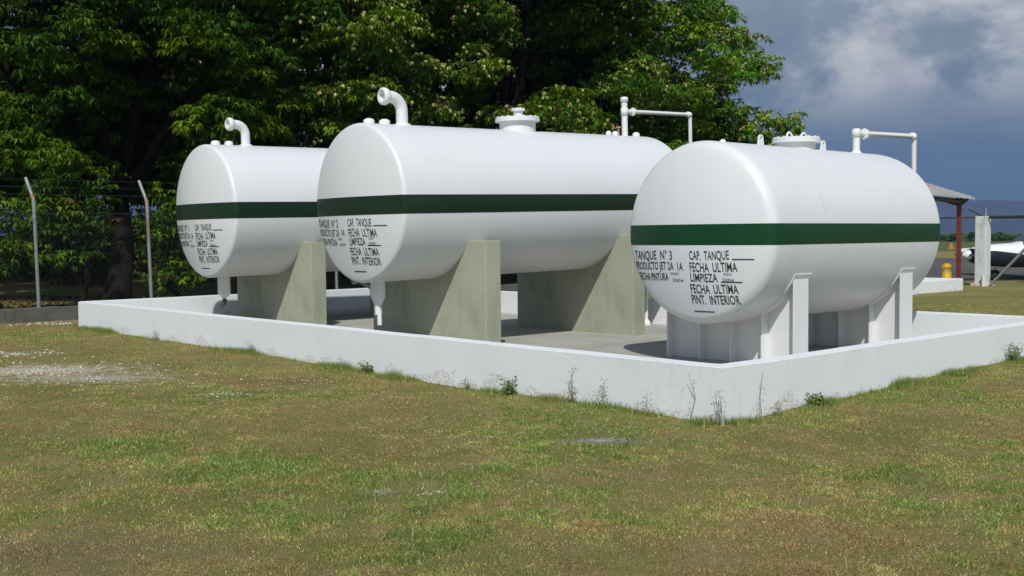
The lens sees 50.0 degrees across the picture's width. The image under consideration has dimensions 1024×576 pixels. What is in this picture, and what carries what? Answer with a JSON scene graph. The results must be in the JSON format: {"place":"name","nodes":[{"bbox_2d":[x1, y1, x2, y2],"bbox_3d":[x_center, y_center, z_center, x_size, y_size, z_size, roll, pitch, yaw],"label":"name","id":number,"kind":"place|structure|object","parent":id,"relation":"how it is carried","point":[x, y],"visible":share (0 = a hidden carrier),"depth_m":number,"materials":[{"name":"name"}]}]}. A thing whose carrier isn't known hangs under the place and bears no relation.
{"place":"outdoors","nodes":[
{"label":"outdoors","id":0,"kind":"place"},
{"bbox_2d":[0,232,1023,575],"bbox_3d":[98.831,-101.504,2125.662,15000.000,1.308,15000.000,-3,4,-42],"label":"ground","id":1,"kind":"structure","parent":0,"point":[1000,294],"depth_m":7.27,"materials":[{"name":"green plant"}]},
{"bbox_2d":[0,172,57,308],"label":"shrub","id":2,"kind":"object","parent":1,"relation":"on","point":[7,245],"visible":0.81,"depth_m":23.35,"materials":[{"name":"green plant"}]},
{"bbox_2d":[17,141,124,305],"bbox_3d":[-9.584,-1.174,23.758,2.288,3.960,1.848,-3,4,-42],"label":"shrub","id":3,"kind":"object","parent":1,"relation":"on","point":[87,210],"visible":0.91,"depth_m":23.60,"materials":[{"name":"green plant"}]},
{"bbox_2d":[0,0,198,210],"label":"mango tree","id":4,"kind":"object","parent":1,"relation":"on","point":[102,46],"visible":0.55,"depth_m":25.57,"materials":[{"name":"green plant"}]},
{"bbox_2d":[0,294,214,308],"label":"leaf litter","id":5,"kind":"object","parent":1,"relation":"on","point":[47,303],"visible":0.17,"depth_m":27.82,"materials":[{"name":"brown plant"}]},
{"bbox_2d":[138,148,193,296],"bbox_3d":[-8.310,-1.471,27.657,2.211,4.141,1.680,-3,4,-42],"label":"shrub","id":6,"kind":"object","parent":1,"relation":"on","point":[181,162],"visible":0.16,"depth_m":27.22,"materials":[{"name":"green plant"}]},
{"bbox_2d":[131,195,207,298],"bbox_3d":[-7.915,-0.747,25.794,2.109,2.883,1.630,-3,4,-42],"label":"shrub","id":7,"kind":"object","parent":1,"relation":"on","point":[167,268],"visible":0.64,"depth_m":25.49,"materials":[{"name":"green plant"}]},
{"bbox_2d":[0,0,348,299],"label":"mango tree","id":8,"kind":"object","parent":1,"relation":"on","point":[226,96],"visible":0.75,"depth_m":25.66,"materials":[{"name":"green plant"}]},
{"bbox_2d":[0,284,516,323],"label":"fence kerb","id":9,"kind":"structure","parent":1,"relation":"on","point":[34,314],"depth_m":20.94,"materials":[{"name":"concrete"}]},
{"bbox_2d":[0,177,515,308],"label":"chain link fence","id":10,"kind":"object","parent":9,"relation":"on","point":[36,242],"visible":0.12,"depth_m":21.69,"materials":[{"name":"grey metal"}]},
{"bbox_2d":[96,0,529,289],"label":"mango tree","id":11,"kind":"object","parent":1,"relation":"on","point":[324,99],"visible":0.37,"depth_m":27.32,"materials":[{"name":"green plant"}]},
{"bbox_2d":[357,360,373,371],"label":"weed","id":12,"kind":"object","parent":1,"relation":"on","point":[365,368],"visible":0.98,"depth_m":12.67,"materials":[{"name":"green plant"}]},
{"bbox_2d":[0,0,743,286],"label":"undergrowth","id":13,"kind":"object","parent":1,"relation":"on","point":[44,270],"visible":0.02,"depth_m":36.37,"materials":[{"name":"green plant"}]},
{"bbox_2d":[0,322,880,544],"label":"limestone rubble","id":14,"kind":"object","parent":1,"relation":"on","point":[38,370],"visible":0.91,"depth_m":12.85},
{"bbox_2d":[460,377,472,389],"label":"weed","id":15,"kind":"object","parent":1,"relation":"on","point":[467,384],"visible":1,"depth_m":11.35,"materials":[{"name":"green plant"}]},
{"bbox_2d":[313,0,671,284],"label":"mango tree","id":16,"kind":"object","parent":1,"relation":"on","point":[611,11],"visible":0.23,"depth_m":31.48,"materials":[{"name":"green plant"}]},
{"bbox_2d":[495,374,517,394],"bbox_3d":[-0.037,0.961,10.858,0.190,0.216,0.252,-3,4,-42],"label":"weed","id":17,"kind":"object","parent":1,"relation":"on","point":[509,388],"visible":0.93,"depth_m":10.86,"materials":[{"name":"green plant"}]},
{"bbox_2d":[78,288,1023,424],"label":"containment wall","id":18,"kind":"structure","parent":1,"relation":"on","point":[936,342],"depth_m":11.40,"materials":[{"name":"white concrete"}]},
{"bbox_2d":[566,368,576,401],"bbox_3d":[0.548,0.906,10.147,0.122,0.362,0.212,0,3,0],"label":"weed","id":19,"kind":"object","parent":1,"relation":"on","point":[571,383],"visible":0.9,"depth_m":10.16,"materials":[{"name":"green"}]},
{"bbox_2d":[327,308,837,363],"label":"concrete floor","id":20,"kind":"structure","parent":1,"relation":"on","point":[652,342],"depth_m":16.08,"materials":[{"name":"grey concrete"}]},
{"bbox_2d":[237,242,326,324],"bbox_3d":[-4.036,-0.063,19.076,0.280,1.457,2.514,-3,4,-42],"label":"concrete saddle","id":21,"kind":"object","parent":20,"relation":"on","point":[295,291],"visible":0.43,"depth_m":18.48,"materials":[{"name":"beige concrete"}]},
{"bbox_2d":[176,118,339,308],"bbox_3d":[-2.885,-1.387,19.993,6.152,3.185,2.201,-4,4,-41],"label":"fuel tank","id":22,"kind":"object","parent":21,"relation":"on","point":[245,208],"visible":0.57,"depth_m":17.90,"materials":[{"name":"white metal"}]},
{"bbox_2d":[370,294,372,312],"bbox_3d":[-1.885,-0.200,21.035,0.280,1.505,2.514,-3,4,-42],"label":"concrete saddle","id":23,"kind":"object","parent":20,"relation":"on","point":[371,306],"depth_m":21.87,"materials":[{"name":"grey concrete"}]},
{"bbox_2d":[373,240,500,342],"bbox_3d":[-1.105,0.075,15.431,0.270,1.482,2.551,-3,4,-42],"label":"concrete saddle","id":24,"kind":"object","parent":20,"relation":"on","point":[461,298],"visible":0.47,"depth_m":14.85,"materials":[{"name":"beige concrete"}]},
{"bbox_2d":[517,235,644,335],"bbox_3d":[1.045,-0.066,17.388,0.270,1.538,2.551,-3,4,-42],"label":"concrete saddle","id":25,"kind":"object","parent":20,"relation":"on","point":[605,294],"visible":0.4,"depth_m":17.01,"materials":[{"name":"beige concrete"}]},
{"bbox_2d":[317,87,691,324],"bbox_3d":[0.481,-1.338,16.729,7.030,3.324,2.119,-4,5,-41],"label":"fuel tank","id":26,"kind":"object","parent":25,"relation":"on","point":[402,199],"visible":0.84,"depth_m":14.82,"materials":[{"name":"white metal"}]},
{"bbox_2d":[645,287,650,324],"bbox_3d":[2.237,0.155,18.291,0.136,0.930,0.140,-3,4,-42],"label":"standpipe","id":27,"kind":"object","parent":20,"relation":"on","point":[647,322],"visible":0.6,"depth_m":18.27,"materials":[{"name":"white metal"}]},
{"bbox_2d":[630,128,939,362],"bbox_3d":[3.879,-0.663,14.109,5.250,2.940,2.096,-3,4,-42],"label":"fuel tank","id":28,"kind":"object","parent":20,"relation":"on","point":[789,245],"visible":1,"depth_m":12.63,"materials":[{"name":"white metal"}]},
{"bbox_2d":[530,435,667,444],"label":"grey gravel","id":29,"kind":"structure","parent":1,"relation":"on","point":[600,440],"depth_m":8.32,"materials":[{"name":"grey gravel"}]},
{"bbox_2d":[593,379,607,406],"bbox_3d":[0.805,0.956,9.980,0.168,0.270,0.114,0,3,13],"label":"weed","id":30,"kind":"object","parent":1,"relation":"on","point":[603,400],"visible":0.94,"depth_m":9.97,"materials":[{"name":"green"}]},
{"bbox_2d":[475,0,810,150],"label":"mango tree","id":31,"kind":"object","parent":1,"relation":"on","point":[730,65],"visible":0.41,"depth_m":33.63,"materials":[{"name":"green plant"}]},
{"bbox_2d":[684,373,695,420],"bbox_3d":[1.500,0.922,9.227,0.070,0.422,0.140,1,3,32],"label":"weed","id":32,"kind":"object","parent":1,"relation":"on","point":[691,395],"visible":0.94,"depth_m":9.23,"materials":[{"name":"green"}]},
{"bbox_2d":[711,391,726,424],"bbox_3d":[1.692,0.991,9.006,0.133,0.302,0.134,0,3,4],"label":"weed","id":33,"kind":"object","parent":1,"relation":"on","point":[718,419],"visible":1,"depth_m":8.99,"materials":[{"name":"green"}]},
{"bbox_2d":[758,371,765,415],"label":"weed","id":34,"kind":"object","parent":1,"relation":"on","point":[760,394],"visible":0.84,"depth_m":9.35,"materials":[{"name":"green"}]},
{"bbox_2d":[770,399,787,414],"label":"weed","id":35,"kind":"object","parent":1,"relation":"on","point":[782,411],"visible":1,"depth_m":9.44,"materials":[{"name":"green plant"}]},
{"bbox_2d":[805,392,823,404],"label":"weed","id":36,"kind":"object","parent":1,"relation":"on","point":[813,399],"visible":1,"depth_m":9.82,"materials":[{"name":"green plant"}]},
{"bbox_2d":[912,278,962,294],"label":"plinth","id":37,"kind":"structure","parent":1,"relation":"on","point":[930,285],"depth_m":28.19,"materials":[{"name":"white concrete"}]},
{"bbox_2d":[941,263,951,277],"bbox_3d":[11.647,-0.468,29.416,0.270,0.395,0.270,-3,4,-42],"label":"yellow canister","id":38,"kind":"object","parent":37,"relation":"on","point":[946,270],"visible":0.99,"depth_m":29.32,"materials":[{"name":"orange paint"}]},
{"bbox_2d":[925,182,974,276],"bbox_3d":[10.569,-1.875,28.910,3.215,3.272,3.887,0,3,18],"label":"canopy","id":39,"kind":"object","parent":37,"relation":"on","point":[960,200],"visible":0.38,"depth_m":29.81,"materials":[{"name":"metal"}]},
{"bbox_2d":[940,236,953,241],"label":"tree","id":40,"kind":"object","parent":1,"relation":"on","point":[948,238],"visible":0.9,"depth_m":273.41,"materials":[{"name":"green plant"}]},
{"bbox_2d":[942,234,955,241],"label":"tree","id":41,"kind":"object","parent":1,"relation":"on","point":[951,235],"visible":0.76,"depth_m":272.85,"materials":[{"name":"green plant"}]},
{"bbox_2d":[961,232,974,241],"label":"tree","id":42,"kind":"object","parent":1,"relation":"on","point":[970,239],"visible":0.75,"depth_m":262.40,"materials":[{"name":"green plant"}]},
{"bbox_2d":[925,258,1023,281],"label":"apron","id":43,"kind":"object","parent":1,"relation":"on","point":[968,272],"visible":0.07,"depth_m":41.65,"materials":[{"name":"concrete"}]},
{"bbox_2d":[954,233,1023,279],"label":"light aircraft","id":44,"kind":"object","parent":43,"relation":"on","point":[1004,254],"visible":0.78,"depth_m":33.88,"materials":[{"name":"paint"}]},
{"bbox_2d":[939,208,1023,285],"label":"corner fence","id":45,"kind":"object","parent":1,"relation":"on","point":[982,246],"visible":0.65,"depth_m":30.87,"materials":[{"name":"stone"}]},
{"bbox_2d":[991,231,1012,240],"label":"tree","id":46,"kind":"object","parent":1,"relation":"on","point":[1001,236],"visible":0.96,"depth_m":262.14,"materials":[{"name":"green plant"}]},
{"bbox_2d":[996,234,1015,240],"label":"tree","id":47,"kind":"object","parent":1,"relation":"on","point":[998,238],"visible":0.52,"depth_m":265.13,"materials":[{"name":"green plant"}]},
{"bbox_2d":[1005,342,1023,359],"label":"weed","id":48,"kind":"object","parent":1,"relation":"on","point":[1014,353],"visible":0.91,"depth_m":12.60,"materials":[{"name":"green plant"}]},
{"bbox_2d":[0,200,1023,237],"bbox_3d":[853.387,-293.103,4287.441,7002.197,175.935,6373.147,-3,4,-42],"label":"hills","id":49,"kind":"structure","parent":0,"point":[999,207],"depth_m":3392.18,"materials":[{"name":"green plant"}]},
{"bbox_2d":[0,0,1023,208],"label":"sky","id":50,"kind":"structure","parent":0,"point":[948,73],"materials":[{"name":"blue"}]}
]}

